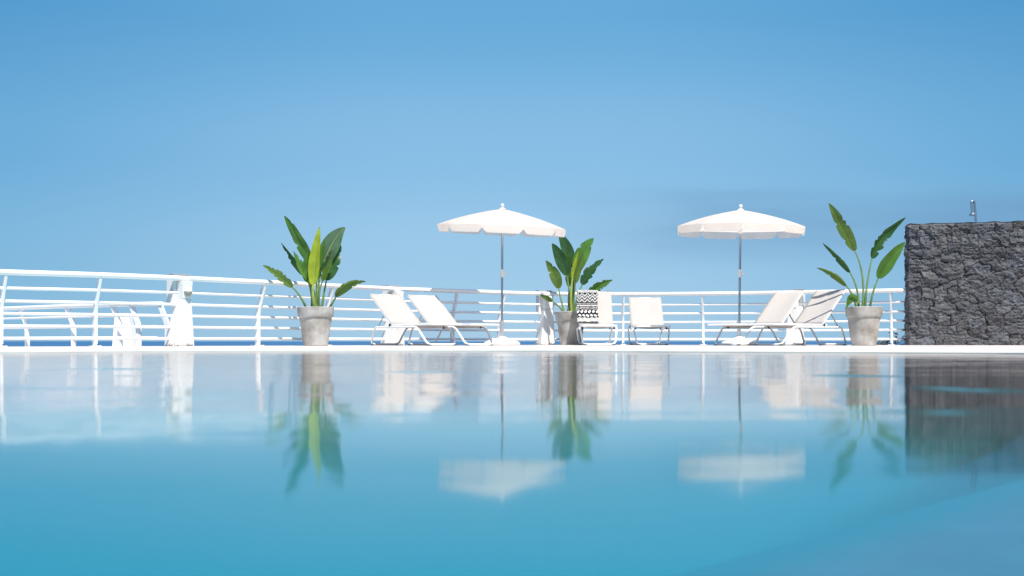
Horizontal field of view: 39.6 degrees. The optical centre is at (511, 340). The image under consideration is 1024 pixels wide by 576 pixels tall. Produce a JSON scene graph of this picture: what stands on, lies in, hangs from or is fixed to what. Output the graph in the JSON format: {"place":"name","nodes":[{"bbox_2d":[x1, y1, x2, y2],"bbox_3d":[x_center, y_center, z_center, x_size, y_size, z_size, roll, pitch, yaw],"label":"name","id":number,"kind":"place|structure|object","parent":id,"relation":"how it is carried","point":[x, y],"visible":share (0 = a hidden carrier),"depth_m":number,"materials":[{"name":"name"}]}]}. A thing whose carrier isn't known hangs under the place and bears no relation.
{"place":"outdoors","nodes":[
{"label":"outdoors","id":0,"kind":"place"},
{"bbox_2d":[112,313,135,345],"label":"concrete pier","id":1,"kind":"structure","parent":0,"point":[128,331],"depth_m":22.46,"materials":[{"name":"white concrete"}]},
{"bbox_2d":[3,341,904,345],"bbox_3d":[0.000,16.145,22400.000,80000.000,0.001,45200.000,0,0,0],"label":"sea","id":2,"kind":"structure","parent":0,"point":[149,343],"depth_m":13510.13,"materials":[{"name":"blue liquid"}]},
{"bbox_2d":[0,351,1023,492],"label":"pool water","id":3,"kind":"structure","parent":0,"point":[321,419],"depth_m":2.65,"materials":[{"name":"blue liquid"}]},
{"bbox_2d":[0,345,1023,353],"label":"pool deck","id":4,"kind":"structure","parent":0,"point":[984,349],"depth_m":18.71,"materials":[{"name":"paint"}]},
{"bbox_2d":[3,301,168,345],"bbox_3d":[-8.386,-0.122,24.032,8.604,0.934,0.346,0,0,42],"label":"railing","id":5,"kind":"object","parent":4,"relation":"on","point":[67,307],"visible":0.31,"depth_m":22.61,"materials":[{"name":"white metal"}]},
{"bbox_2d":[0,269,185,346],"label":"railing","id":6,"kind":"object","parent":4,"relation":"on","point":[94,314],"visible":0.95,"depth_m":18.90,"materials":[{"name":"white metal"}]},
{"bbox_2d":[164,274,193,345],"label":"concrete pier","id":7,"kind":"structure","parent":4,"relation":"on","point":[180,332],"depth_m":19.90,"materials":[{"name":"white concrete"}]},
{"bbox_2d":[183,286,192,296],"bbox_3d":[-4.521,-0.691,19.892,0.074,0.148,0.148,0,0,37],"label":"wall lamp","id":8,"kind":"object","parent":7,"relation":"attached to","point":[187,291],"visible":1,"depth_m":19.86,"materials":[{"name":"white glass"}]},
{"bbox_2d":[185,276,397,345],"bbox_3d":[-3.327,-0.418,22.023,0.296,0.986,4.865,0,0,32],"label":"railing","id":9,"kind":"object","parent":4,"relation":"on","point":[257,317],"visible":0.79,"depth_m":21.34,"materials":[{"name":"white metal"}]},
{"bbox_2d":[263,216,365,345],"bbox_3d":[-2.952,-0.907,21.485,1.529,1.962,0.592,0,0,0],"label":"potted plant","id":10,"kind":"object","parent":4,"relation":"on","point":[315,317],"visible":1,"depth_m":21.40,"materials":[{"name":"green plant"}]},
{"bbox_2d":[381,285,404,344],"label":"concrete pier","id":11,"kind":"structure","parent":4,"relation":"on","point":[391,335],"depth_m":23.96,"materials":[{"name":"white concrete"}]},
{"bbox_2d":[370,294,461,345],"bbox_3d":[-1.523,-0.343,22.411,0.668,0.834,1.718,0,0,-40],"label":"sun lounger","id":12,"kind":"object","parent":4,"relation":"on","point":[396,310],"visible":1,"depth_m":22.72,"materials":[{"name":"fabric"}]},
{"bbox_2d":[407,295,498,345],"bbox_3d":[-0.957,-0.343,22.911,0.668,0.834,1.718,0,0,-40],"label":"sun lounger","id":13,"kind":"object","parent":4,"relation":"on","point":[431,308],"visible":0.84,"depth_m":23.28,"materials":[{"name":"fabric"}]},
{"bbox_2d":[398,287,547,344],"bbox_3d":[-0.741,-0.418,25.337,3.628,0.986,0.397,0,0,-43],"label":"railing","id":14,"kind":"object","parent":4,"relation":"on","point":[455,302],"visible":0.73,"depth_m":25.48,"materials":[{"name":"white metal"}]},
{"bbox_2d":[437,204,565,344],"bbox_3d":[-0.174,-1.107,23.711,2.147,2.361,2.069,0,0,0],"label":"parasol","id":15,"kind":"object","parent":4,"relation":"on","point":[501,221],"visible":0.98,"depth_m":23.15,"materials":[{"name":"white fabric"}]},
{"bbox_2d":[0,375,1018,575],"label":"pool basin","id":16,"kind":"object","parent":4,"relation":"in","point":[628,528],"visible":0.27,"depth_m":11.33,"materials":[{"name":"tile"}]},
{"bbox_2d":[672,480,1023,575],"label":"submerged ledge","id":17,"kind":"object","parent":16,"relation":"attached to","point":[980,533],"visible":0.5,"depth_m":3.75,"materials":[{"name":"tile"}]},
{"bbox_2d":[535,290,555,344],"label":"concrete pier","id":18,"kind":"structure","parent":4,"relation":"on","point":[545,335],"depth_m":26.37,"materials":[{"name":"white concrete"}]},
{"bbox_2d":[540,237,611,344],"bbox_3d":[1.170,-0.958,25.818,1.213,2.064,0.581,0,0,18],"label":"potted plant","id":19,"kind":"object","parent":4,"relation":"on","point":[566,258],"visible":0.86,"depth_m":25.82,"materials":[{"name":"green plant"}]},
{"bbox_2d":[576,291,617,344],"bbox_3d":[1.471,-0.404,24.662,0.668,0.955,1.716,0,0,0],"label":"sun lounger","id":20,"kind":"object","parent":4,"relation":"on","point":[604,304],"visible":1,"depth_m":25.02,"materials":[{"name":"fabric"}]},
{"bbox_2d":[576,290,598,321],"bbox_3d":[1.333,-0.622,25.157,0.395,0.575,0.529,0,0,0],"label":"towel","id":21,"kind":"object","parent":20,"relation":"on","point":[587,307],"visible":1,"depth_m":25.12,"materials":[{"name":"white fabric"}]},
{"bbox_2d":[627,297,670,344],"bbox_3d":[2.429,-0.363,25.262,0.668,0.874,1.716,0,0,0],"label":"sun lounger","id":22,"kind":"object","parent":4,"relation":"on","point":[646,312],"visible":0.99,"depth_m":25.74,"materials":[{"name":"fabric"}]},
{"bbox_2d":[548,290,793,344],"bbox_3d":[2.919,-0.418,26.417,4.643,0.986,0.753,0,0,9],"label":"railing","id":23,"kind":"object","parent":4,"relation":"on","point":[702,313],"visible":0.73,"depth_m":26.54,"materials":[{"name":"white metal"}]},
{"bbox_2d":[677,204,804,344],"bbox_3d":[3.806,-1.100,23.703,2.150,2.346,2.174,0,0,0],"label":"parasol","id":24,"kind":"object","parent":4,"relation":"on","point":[742,223],"visible":0.98,"depth_m":23.31,"materials":[{"name":"white fabric"}]},
{"bbox_2d":[708,290,804,345],"bbox_3d":[3.929,-0.373,22.790,1.716,0.894,0.668,0,0,-38],"label":"sun lounger","id":25,"kind":"object","parent":4,"relation":"on","point":[779,306],"visible":0.83,"depth_m":23.05,"materials":[{"name":"fabric"}]},
{"bbox_2d":[785,289,805,344],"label":"concrete pier","id":26,"kind":"structure","parent":4,"relation":"on","point":[794,336],"depth_m":25.71,"materials":[{"name":"white concrete"}]},
{"bbox_2d":[748,289,845,345],"bbox_3d":[4.505,-0.373,22.390,1.716,0.894,0.668,0,0,-38],"label":"sun lounger","id":27,"kind":"object","parent":4,"relation":"on","point":[817,310],"visible":1,"depth_m":22.61,"materials":[{"name":"fabric"}]},
{"bbox_2d":[794,288,905,344],"bbox_3d":[6.074,-0.418,25.256,2.182,0.986,0.526,0,0,22],"label":"railing","id":28,"kind":"object","parent":4,"relation":"on","point":[891,302],"visible":0.6,"depth_m":24.95,"materials":[{"name":"white metal"}]},
{"bbox_2d":[818,203,905,345],"bbox_3d":[5.473,-1.045,22.300,1.466,2.239,0.582,0,0,0],"label":"potted plant","id":29,"kind":"object","parent":4,"relation":"on","point":[863,322],"visible":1,"depth_m":22.20,"materials":[{"name":"green plant"}]},
{"bbox_2d":[969,200,976,221],"bbox_3d":[8.361,-1.229,25.582,0.263,2.606,0.178,0,0,-25],"label":"outdoor shower","id":30,"kind":"object","parent":4,"relation":"on","point":[972,204],"visible":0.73,"depth_m":25.58,"materials":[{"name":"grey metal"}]},
{"bbox_2d":[0,0,1023,340],"label":"sky","id":31,"kind":"structure","parent":0,"point":[156,137],"materials":[{"name":"blue"}]},
{"bbox_2d":[904,220,1023,344],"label":"stone wall","id":32,"kind":"structure","parent":0,"point":[964,283],"depth_m":24.27,"materials":[{"name":"grey stone"}]},
{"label":"hillside","id":33,"kind":"structure","parent":0,"visible":0},
{"bbox_2d":[877,332,904,344],"bbox_3d":[8.912,2.769,32.887,2.808,5.966,2.645,0,0,0],"label":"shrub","id":34,"kind":"object","parent":33,"relation":"on","point":[884,342],"visible":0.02,"depth_m":33.00,"materials":[{"name":"green plant"}]}
]}

